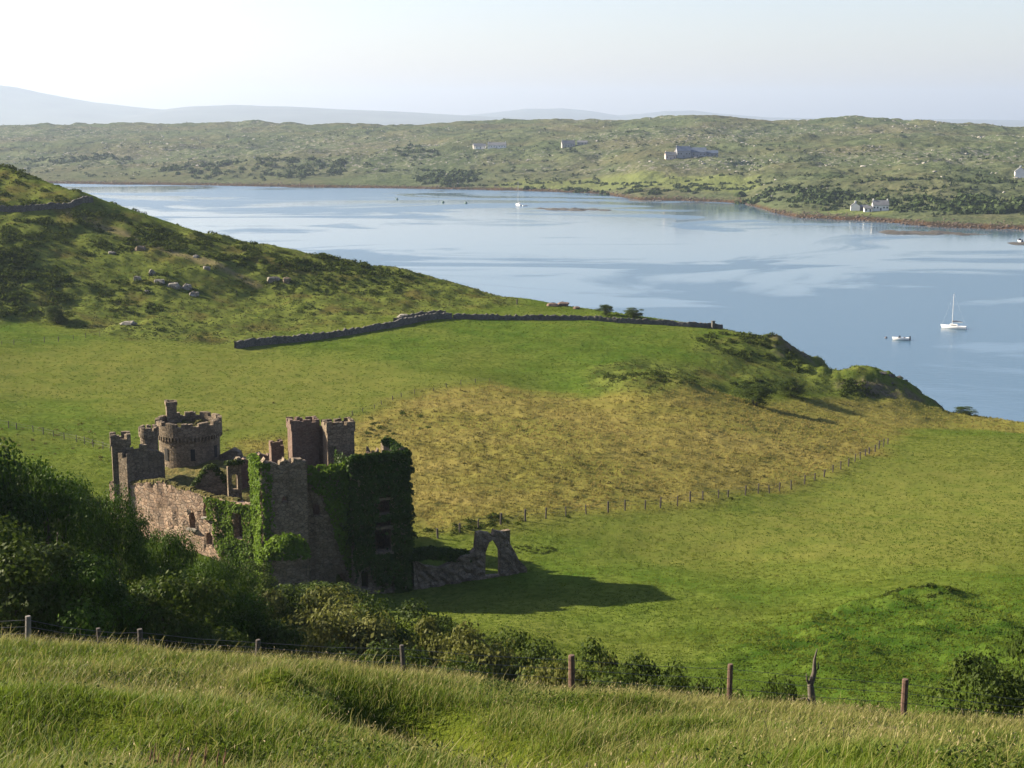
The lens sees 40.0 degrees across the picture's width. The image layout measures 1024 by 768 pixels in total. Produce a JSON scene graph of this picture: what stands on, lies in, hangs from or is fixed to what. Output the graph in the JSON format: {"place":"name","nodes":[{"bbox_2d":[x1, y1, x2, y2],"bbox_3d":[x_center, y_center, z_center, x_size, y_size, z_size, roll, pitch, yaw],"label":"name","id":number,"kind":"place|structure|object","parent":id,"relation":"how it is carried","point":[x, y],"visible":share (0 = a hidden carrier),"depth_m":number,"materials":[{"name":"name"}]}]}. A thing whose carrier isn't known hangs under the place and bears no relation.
{"place":"outdoors","nodes":[
{"label":"outdoors","id":0,"kind":"place"},
{"bbox_2d":[0,85,532,124],"bbox_3d":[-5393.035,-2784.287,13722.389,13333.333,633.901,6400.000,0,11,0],"label":"mountains","id":1,"kind":"structure","parent":0,"point":[19,106],"depth_m":12387.09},
{"bbox_2d":[0,166,1023,767],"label":"ground","id":2,"kind":"structure","parent":0,"point":[562,376],"depth_m":234.00,"materials":[{"name":"green plant"}]},
{"bbox_2d":[0,437,53,623],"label":"broadleaf tree","id":3,"kind":"object","parent":2,"relation":"on","point":[11,507],"visible":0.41,"depth_m":84.33,"materials":[{"name":"green plant"}]},
{"bbox_2d":[0,196,92,211],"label":"stone wall","id":4,"kind":"structure","parent":2,"relation":"on","point":[49,205],"depth_m":393.42,"materials":[{"name":"grey stone"}]},
{"bbox_2d":[0,332,99,342],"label":"field fence","id":5,"kind":"object","parent":2,"relation":"on","point":[49,339],"visible":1,"depth_m":307.00,"materials":[{"name":"brown wood"}]},
{"bbox_2d":[0,514,104,642],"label":"broadleaf tree","id":6,"kind":"object","parent":2,"relation":"on","point":[14,571],"visible":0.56,"depth_m":71.58,"materials":[{"name":"green plant"}]},
{"bbox_2d":[2,421,110,450],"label":"field fence","id":7,"kind":"object","parent":2,"relation":"on","point":[57,434],"visible":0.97,"depth_m":221.91,"materials":[{"name":"brown wood"}]},
{"bbox_2d":[42,303,74,323],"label":"thorn bush","id":8,"kind":"object","parent":2,"relation":"on","point":[59,317],"visible":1,"depth_m":327.50,"materials":[{"name":"green plant"}]},
{"bbox_2d":[28,462,98,554],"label":"thorn bush","id":9,"kind":"object","parent":2,"relation":"on","point":[69,483],"visible":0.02,"depth_m":132.54,"materials":[{"name":"green plant"}]},
{"bbox_2d":[1,455,130,623],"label":"broadleaf tree","id":10,"kind":"object","parent":2,"relation":"on","point":[59,497],"visible":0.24,"depth_m":88.33,"materials":[{"name":"green plant"}]},
{"bbox_2d":[70,482,117,542],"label":"thorn bush","id":11,"kind":"object","parent":2,"relation":"on","point":[99,507],"visible":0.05,"depth_m":147.43,"materials":[{"name":"green plant"}]},
{"bbox_2d":[20,549,179,647],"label":"broadleaf tree","id":12,"kind":"object","parent":2,"relation":"on","point":[103,591],"visible":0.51,"depth_m":72.28,"materials":[{"name":"green plant"}]},
{"bbox_2d":[55,480,160,626],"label":"broadleaf tree","id":13,"kind":"object","parent":2,"relation":"on","point":[133,548],"visible":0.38,"depth_m":93.02,"materials":[{"name":"green plant"}]},
{"bbox_2d":[119,321,137,324],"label":"boulder","id":14,"kind":"object","parent":2,"relation":"on","point":[129,323],"visible":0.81,"depth_m":327.79,"materials":[{"name":"stone"}]},
{"bbox_2d":[113,511,159,579],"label":"thorn bush","id":15,"kind":"object","parent":2,"relation":"on","point":[136,538],"visible":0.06,"depth_m":143.36,"materials":[{"name":"green plant"}]},
{"bbox_2d":[134,245,145,250],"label":"boulder","id":16,"kind":"object","parent":2,"relation":"on","point":[140,248],"visible":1,"depth_m":376.80,"materials":[{"name":"grey stone"}]},
{"bbox_2d":[154,279,164,283],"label":"boulder","id":17,"kind":"object","parent":2,"relation":"on","point":[161,281],"visible":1,"depth_m":357.22,"materials":[{"name":"stone"}]},
{"bbox_2d":[122,526,207,635],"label":"broadleaf tree","id":18,"kind":"object","parent":2,"relation":"on","point":[165,563],"visible":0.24,"depth_m":97.48,"materials":[{"name":"green plant"}]},
{"bbox_2d":[167,282,180,288],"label":"boulder","id":19,"kind":"object","parent":2,"relation":"on","point":[175,285],"visible":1,"depth_m":356.56,"materials":[{"name":"stone"}]},
{"bbox_2d":[102,570,254,654],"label":"broadleaf tree","id":20,"kind":"object","parent":2,"relation":"on","point":[186,625],"visible":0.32,"depth_m":75.04,"materials":[{"name":"green plant"}]},
{"bbox_2d":[162,547,200,583],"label":"thorn bush","id":21,"kind":"object","parent":2,"relation":"on","point":[191,560],"visible":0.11,"depth_m":143.92,"materials":[{"name":"green plant"}]},
{"bbox_2d":[147,743,225,767],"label":"dock stems","id":22,"kind":"object","parent":2,"relation":"on","point":[205,756],"visible":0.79,"depth_m":24.23,"materials":[{"name":"brown plant"}]},
{"bbox_2d":[181,283,191,289],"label":"boulder","id":23,"kind":"object","parent":2,"relation":"on","point":[186,286],"visible":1,"depth_m":357.87,"materials":[{"name":"stone"}]},
{"bbox_2d":[189,291,198,296],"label":"boulder","id":24,"kind":"object","parent":2,"relation":"on","point":[194,293],"visible":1,"depth_m":355.20,"materials":[{"name":"stone"}]},
{"bbox_2d":[175,552,263,628],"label":"broadleaf tree","id":25,"kind":"object","parent":2,"relation":"on","point":[224,574],"visible":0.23,"depth_m":102.03,"materials":[{"name":"green plant"}]},
{"bbox_2d":[208,556,241,589],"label":"thorn bush","id":26,"kind":"object","parent":2,"relation":"on","point":[221,561],"visible":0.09,"depth_m":141.78,"materials":[{"name":"green plant"}]},
{"bbox_2d":[198,584,290,657],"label":"broadleaf tree","id":27,"kind":"object","parent":2,"relation":"on","point":[242,623],"visible":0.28,"depth_m":81.66,"materials":[{"name":"green plant"}]},
{"bbox_2d":[229,560,279,592],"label":"thorn bush","id":28,"kind":"object","parent":2,"relation":"on","point":[270,580],"visible":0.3,"depth_m":133.67,"materials":[{"name":"green plant"}]},
{"bbox_2d":[109,400,417,593],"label":"castle ruin","id":29,"kind":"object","parent":2,"relation":"on","point":[325,501],"visible":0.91,"depth_m":157.73,"materials":[{"name":"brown stone"}]},
{"bbox_2d":[228,583,315,652],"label":"thorn bush","id":30,"kind":"object","parent":2,"relation":"on","point":[290,596],"visible":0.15,"depth_m":104.34,"materials":[{"name":"green plant"}]},
{"bbox_2d":[267,277,279,282],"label":"boulder","id":31,"kind":"object","parent":2,"relation":"on","point":[271,279],"visible":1,"depth_m":372.20,"materials":[{"name":"stone"}]},
{"bbox_2d":[283,277,290,283],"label":"boulder","id":32,"kind":"object","parent":2,"relation":"on","point":[286,280],"visible":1,"depth_m":371.49,"materials":[{"name":"grey stone"}]},
{"bbox_2d":[245,617,351,661],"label":"thorn bush","id":33,"kind":"object","parent":2,"relation":"on","point":[290,633],"visible":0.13,"depth_m":81.70,"materials":[{"name":"green plant"}]},
{"bbox_2d":[268,580,371,634],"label":"thorn bush","id":34,"kind":"object","parent":2,"relation":"on","point":[320,584],"visible":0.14,"depth_m":124.43,"materials":[{"name":"green plant"}]},
{"bbox_2d":[256,583,388,657],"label":"willow bush","id":35,"kind":"object","parent":2,"relation":"on","point":[322,593],"visible":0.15,"depth_m":100.89,"materials":[{"name":"green plant"}]},
{"bbox_2d":[234,312,451,348],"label":"stone wall","id":36,"kind":"structure","parent":2,"relation":"on","point":[274,339],"depth_m":325.15,"materials":[{"name":"grey stone"}]},
{"bbox_2d":[301,605,397,669],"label":"willow bush","id":37,"kind":"object","parent":2,"relation":"on","point":[357,638],"visible":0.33,"depth_m":87.66,"materials":[{"name":"green plant"}]},
{"bbox_2d":[308,590,429,654],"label":"thorn bush","id":38,"kind":"object","parent":2,"relation":"on","point":[401,634],"visible":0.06,"depth_m":94.55,"materials":[{"name":"green plant"}]},
{"bbox_2d":[336,637,433,672],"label":"thorn bush","id":39,"kind":"object","parent":2,"relation":"on","point":[379,654],"visible":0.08,"depth_m":75.86,"materials":[{"name":"green plant"}]},
{"bbox_2d":[333,379,478,418],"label":"field fence","id":40,"kind":"object","parent":2,"relation":"on","point":[401,396],"visible":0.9,"depth_m":267.91,"materials":[{"name":"brown wood"}]},
{"bbox_2d":[374,598,462,644],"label":"thorn bush","id":41,"kind":"object","parent":2,"relation":"on","point":[410,605],"visible":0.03,"depth_m":105.23,"materials":[{"name":"green plant"}]},
{"bbox_2d":[383,614,455,673],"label":"thorn bush","id":42,"kind":"object","parent":2,"relation":"on","point":[444,626],"visible":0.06,"depth_m":97.30,"materials":[{"name":"green plant"}]},
{"bbox_2d":[393,310,445,320],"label":"stone wall","id":43,"kind":"structure","parent":2,"relation":"on","point":[420,313],"depth_m":345.95,"materials":[{"name":"grey stone"}]},
{"bbox_2d":[393,615,460,672],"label":"willow bush","id":44,"kind":"object","parent":2,"relation":"on","point":[431,626],"visible":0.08,"depth_m":88.58,"materials":[{"name":"green plant"}]},
{"bbox_2d":[407,611,481,652],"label":"thorn bush","id":45,"kind":"object","parent":2,"relation":"on","point":[445,620],"visible":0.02,"depth_m":105.26,"materials":[{"name":"green plant"}]},
{"bbox_2d":[429,651,493,681],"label":"thorn bush","id":46,"kind":"object","parent":2,"relation":"on","point":[472,667],"visible":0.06,"depth_m":71.55,"materials":[{"name":"green plant"}]},
{"bbox_2d":[410,528,526,589],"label":"ruined wall","id":47,"kind":"structure","parent":2,"relation":"on","point":[461,565],"depth_m":161.77,"materials":[{"name":"grey stone"}]},
{"bbox_2d":[0,163,959,597],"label":"gorse scrub","id":48,"kind":"object","parent":2,"relation":"on","point":[10,255],"visible":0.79,"depth_m":363.58,"materials":[{"name":"green plant"}]},
{"bbox_2d":[0,373,960,609],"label":"rush clumps","id":49,"kind":"object","parent":2,"relation":"on","point":[522,519],"visible":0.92,"depth_m":229.28,"materials":[{"name":"green plant"}]},
{"bbox_2d":[433,620,528,681],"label":"willow bush","id":50,"kind":"object","parent":2,"relation":"on","point":[488,658],"visible":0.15,"depth_m":84.12,"materials":[{"name":"green plant"}]},
{"bbox_2d":[474,625,519,664],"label":"thorn bush","id":51,"kind":"object","parent":2,"relation":"on","point":[488,640],"visible":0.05,"depth_m":95.38,"materials":[{"name":"green plant"}]},
{"bbox_2d":[0,615,1022,714],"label":"wire fence","id":52,"kind":"object","parent":2,"relation":"on","point":[572,679],"visible":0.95,"depth_m":49.73,"materials":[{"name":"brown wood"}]},
{"bbox_2d":[0,628,1023,767],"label":"meadow grass","id":53,"kind":"structure","parent":2,"relation":"on","point":[923,747],"depth_m":38.66,"materials":[{"name":"green plant"}]},
{"bbox_2d":[0,166,1023,717],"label":"field tussocks","id":54,"kind":"object","parent":2,"relation":"on","point":[428,482],"visible":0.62,"depth_m":220.24,"materials":[{"name":"green plant"}]},
{"bbox_2d":[0,623,1023,767],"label":"dead stalks","id":55,"kind":"object","parent":2,"relation":"on","point":[495,713],"visible":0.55,"depth_m":36.61,"materials":[{"name":"beige plant"}]},
{"bbox_2d":[0,627,1023,767],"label":"grass seed heads","id":56,"kind":"object","parent":2,"relation":"on","point":[595,764],"depth_m":36.38,"materials":[{"name":"plant"}]},
{"bbox_2d":[2,640,1023,767],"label":"weed leaves","id":57,"kind":"object","parent":2,"relation":"on","point":[503,682],"visible":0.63,"depth_m":28.27,"materials":[{"name":"green plant"}]},
{"bbox_2d":[503,631,564,680],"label":"thorn bush","id":58,"kind":"object","parent":2,"relation":"on","point":[517,641],"visible":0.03,"depth_m":89.48,"materials":[{"name":"green plant"}]},
{"bbox_2d":[492,631,580,684],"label":"thorn bush","id":59,"kind":"object","parent":2,"relation":"on","point":[538,654],"visible":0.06,"depth_m":84.64,"materials":[{"name":"green plant"}]},
{"bbox_2d":[514,651,575,685],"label":"thorn bush","id":60,"kind":"object","parent":2,"relation":"on","point":[532,672],"visible":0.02,"depth_m":75.88,"materials":[{"name":"green plant"}]},
{"bbox_2d":[546,302,559,306],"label":"boulder","id":61,"kind":"object","parent":2,"relation":"on","point":[552,304],"visible":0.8,"depth_m":378.45,"materials":[{"name":"grey stone"}]},
{"bbox_2d":[557,301,568,306],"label":"boulder","id":62,"kind":"object","parent":2,"relation":"on","point":[562,303],"visible":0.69,"depth_m":380.10,"materials":[{"name":"grey stone"}]},
{"bbox_2d":[515,654,617,690],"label":"willow bush","id":63,"kind":"object","parent":2,"relation":"on","point":[557,675],"visible":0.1,"depth_m":69.79,"materials":[{"name":"green plant"}]},
{"bbox_2d":[453,313,722,328],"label":"stone wall","id":64,"kind":"structure","parent":2,"relation":"on","point":[486,316],"depth_m":354.50,"materials":[{"name":"grey stone"}]},
{"bbox_2d":[595,304,613,314],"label":"thorn bush","id":65,"kind":"object","parent":2,"relation":"on","point":[605,309],"visible":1,"depth_m":366.04,"materials":[{"name":"green plant"}]},
{"bbox_2d":[587,665,646,691],"bbox_3d":[5.121,15.223,62.058,4.507,6.347,5.347,0,11,0],"label":"bramble bush","id":66,"kind":"object","parent":2,"relation":"on","point":[626,678],"visible":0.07,"depth_m":61.68,"materials":[{"name":"green plant"}]},
{"bbox_2d":[575,635,660,688],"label":"thorn bush","id":67,"kind":"object","parent":2,"relation":"on","point":[597,651],"visible":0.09,"depth_m":68.00,"materials":[{"name":"green plant"}]},
{"bbox_2d":[622,307,643,317],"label":"thorn bush","id":68,"kind":"object","parent":2,"relation":"on","point":[630,311],"visible":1,"depth_m":364.29,"materials":[{"name":"green plant"}]},
{"bbox_2d":[436,438,888,538],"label":"field fence","id":69,"kind":"object","parent":2,"relation":"on","point":[525,510],"visible":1,"depth_m":205.60,"materials":[{"name":"brown wood"}]},
{"bbox_2d":[633,657,692,694],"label":"thorn bush","id":70,"kind":"object","parent":2,"relation":"on","point":[669,670],"visible":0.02,"depth_m":67.44,"materials":[{"name":"green plant"}]},
{"bbox_2d":[640,670,693,696],"bbox_3d":[6.503,15.528,62.146,4.466,6.028,4.231,9,14,42],"label":"bramble bush","id":71,"kind":"object","parent":2,"relation":"on","point":[674,682],"visible":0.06,"depth_m":61.98,"materials":[{"name":"green plant"}]},
{"bbox_2d":[689,674,720,697],"bbox_3d":[8.337,16.781,64.446,3.545,7.788,3.300,8,13,37],"label":"bramble bush","id":72,"kind":"object","parent":2,"relation":"on","point":[703,685],"visible":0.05,"depth_m":63.27,"materials":[{"name":"green plant"}]},
{"bbox_2d":[711,321,715,328],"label":"gate post","id":73,"kind":"object","parent":2,"relation":"on","point":[712,324],"visible":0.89,"depth_m":353.92,"materials":[{"name":"stone"}]},
{"bbox_2d":[692,673,745,701],"bbox_3d":[9.814,16.984,64.117,3.750,7.656,3.574,-1,11,-5],"label":"bramble bush","id":74,"kind":"object","parent":2,"relation":"on","point":[718,685],"visible":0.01,"depth_m":64.16,"materials":[{"name":"green plant"}]},
{"bbox_2d":[730,382,776,406],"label":"thorn bush","id":75,"kind":"object","parent":2,"relation":"on","point":[756,388],"visible":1,"depth_m":286.23,"materials":[{"name":"green plant"}]},
{"bbox_2d":[739,674,783,703],"bbox_3d":[11.060,16.491,62.901,3.056,7.182,3.262,-2,11,-10],"label":"bramble bush","id":76,"kind":"object","parent":2,"relation":"on","point":[774,690],"visible":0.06,"depth_m":62.90,"materials":[{"name":"green plant"}]},
{"bbox_2d":[770,675,807,705],"bbox_3d":[12.509,15.895,61.795,3.031,6.750,2.982,7,12,32],"label":"bramble bush","id":77,"kind":"object","parent":2,"relation":"on","point":[788,691],"visible":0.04,"depth_m":61.00,"materials":[{"name":"green plant"}]},
{"bbox_2d":[772,377,807,396],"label":"thorn bush","id":78,"kind":"object","parent":2,"relation":"on","point":[791,382],"visible":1,"depth_m":304.59,"materials":[{"name":"green plant"}]},
{"bbox_2d":[796,649,818,704],"bbox_3d":[10.813,11.032,51.391,0.800,2.808,0.370,-5,11,-24],"label":"dead tree","id":79,"kind":"object","parent":2,"relation":"on","point":[810,682],"visible":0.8,"depth_m":51.41,"materials":[{"name":"grey wood"}]},
{"bbox_2d":[838,691,888,711],"bbox_3d":[15.342,17.383,64.261,3.819,7.502,3.419,-3,11,-15],"label":"bramble bush","id":80,"kind":"object","parent":2,"relation":"on","point":[862,702],"visible":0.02,"depth_m":63.12,"materials":[{"name":"green plant"}]},
{"bbox_2d":[880,372,907,388],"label":"cliff rocks","id":81,"kind":"object","parent":2,"relation":"on","point":[890,375],"visible":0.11,"depth_m":329.45,"materials":[{"name":"stone"}]},
{"bbox_2d":[953,406,976,414],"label":"thorn bush","id":82,"kind":"object","parent":2,"relation":"on","point":[965,411],"visible":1,"depth_m":323.65,"materials":[{"name":"green plant"}]},
{"bbox_2d":[918,645,1023,721],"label":"thorn bush","id":83,"kind":"object","parent":2,"relation":"on","point":[992,682],"visible":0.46,"depth_m":63.86,"materials":[{"name":"green plant"}]},
{"bbox_2d":[994,626,1023,719],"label":"thorn bush","id":84,"kind":"object","parent":2,"relation":"on","point":[1018,652],"visible":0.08,"depth_m":76.89,"materials":[{"name":"green plant"}]},
{"bbox_2d":[0,115,1023,229],"bbox_3d":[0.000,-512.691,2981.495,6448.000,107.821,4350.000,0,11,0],"label":"hills","id":85,"kind":"structure","parent":0,"point":[831,134],"depth_m":1816.99,"materials":[{"name":"green plant"}]},
{"bbox_2d":[474,141,506,148],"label":"white bungalow","id":86,"kind":"object","parent":85,"relation":"on","point":[498,145],"visible":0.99,"depth_m":1991.19,"materials":[{"name":"paint"}]},
{"bbox_2d":[0,115,1023,216],"bbox_3d":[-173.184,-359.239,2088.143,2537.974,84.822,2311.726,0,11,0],"label":"scrub","id":87,"kind":"object","parent":85,"relation":"on","point":[839,201],"visible":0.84,"depth_m":1592.51,"materials":[{"name":"green plant"}]},
{"bbox_2d":[8,116,1023,195],"bbox_3d":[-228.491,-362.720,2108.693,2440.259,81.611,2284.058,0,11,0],"label":"granite outcrops","id":88,"kind":"object","parent":85,"relation":"on","point":[916,126],"visible":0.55,"depth_m":1966.36,"materials":[{"name":"grey stone"}]},
{"bbox_2d":[23,143,1023,214],"bbox_3d":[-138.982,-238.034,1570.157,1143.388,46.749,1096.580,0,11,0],"label":"wood","id":89,"kind":"object","parent":85,"relation":"on","point":[974,204],"visible":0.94,"depth_m":1358.24,"materials":[{"name":"green plant"}]},
{"bbox_2d":[44,179,1023,230],"bbox_3d":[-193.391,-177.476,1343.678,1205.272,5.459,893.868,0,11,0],"label":"tideline rocks","id":90,"kind":"object","parent":85,"relation":"on","point":[906,222],"visible":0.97,"depth_m":1300.99,"materials":[{"name":"brown stone"}]},
{"bbox_2d":[561,140,587,147],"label":"grey farmhouse","id":91,"kind":"object","parent":85,"relation":"on","point":[567,143],"visible":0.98,"depth_m":1943.93,"materials":[{"name":"paint"}]},
{"bbox_2d":[664,145,717,159],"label":"house","id":92,"kind":"structure","parent":85,"relation":"on","point":[684,151],"depth_m":1622.73,"materials":[{"name":"white paint"}]},
{"bbox_2d":[850,201,867,210],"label":"gabled cottage","id":93,"kind":"structure","parent":85,"relation":"on","point":[854,206],"depth_m":1101.12,"materials":[{"name":"paint"}]},
{"bbox_2d":[863,199,888,211],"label":"white cottage","id":94,"kind":"structure","parent":85,"relation":"on","point":[880,205],"depth_m":1092.02,"materials":[{"name":"paint"}]},
{"bbox_2d":[1014,165,1023,177],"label":"white house","id":95,"kind":"structure","parent":85,"relation":"on","point":[1019,172],"depth_m":1343.71,"materials":[{"name":"paint"}]},
{"bbox_2d":[0,0,1023,119],"label":"sky","id":96,"kind":"structure","parent":0,"point":[902,59],"materials":[{"name":"white"}]},
{"bbox_2d":[54,183,1023,421],"bbox_3d":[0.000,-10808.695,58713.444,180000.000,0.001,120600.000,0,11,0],"label":"water","id":97,"kind":"structure","parent":0,"point":[837,294],"depth_m":756.06,"materials":[{"name":"blue liquid"}]},
{"bbox_2d":[534,207,610,210],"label":"skerry","id":98,"kind":"structure","parent":97,"relation":"in","point":[572,209],"depth_m":1187.60,"materials":[{"name":"stone"}]},
{"bbox_2d":[629,199,660,202],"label":"skerry","id":99,"kind":"structure","parent":97,"relation":"in","point":[641,201],"depth_m":1324.91,"materials":[{"name":"grey stone"}]},
{"bbox_2d":[892,335,910,340],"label":"motor boat","id":100,"kind":"object","parent":97,"relation":"on","point":[902,338],"visible":1,"depth_m":474.57,"materials":[{"name":"plastic"}]},
{"bbox_2d":[880,230,991,234],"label":"skerry","id":101,"kind":"structure","parent":97,"relation":"in","point":[935,232],"depth_m":932.39,"materials":[{"name":"stone"}]},
{"bbox_2d":[941,300,966,329],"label":"sailing yacht","id":102,"kind":"object","parent":97,"relation":"on","point":[953,326],"visible":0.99,"depth_m":500.90,"materials":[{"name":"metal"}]},
{"bbox_2d":[1008,242,1023,244],"bbox_3d":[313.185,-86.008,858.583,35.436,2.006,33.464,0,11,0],"label":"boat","id":103,"kind":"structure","parent":97,"relation":"in","point":[1017,243],"depth_m":851.06,"materials":[{"name":"white"}]},
{"bbox_2d":[468,108,1023,126],"bbox_3d":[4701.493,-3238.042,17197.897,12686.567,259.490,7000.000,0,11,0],"label":"mountains","id":104,"kind":"structure","parent":0,"point":[562,113],"depth_m":16146.75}
]}

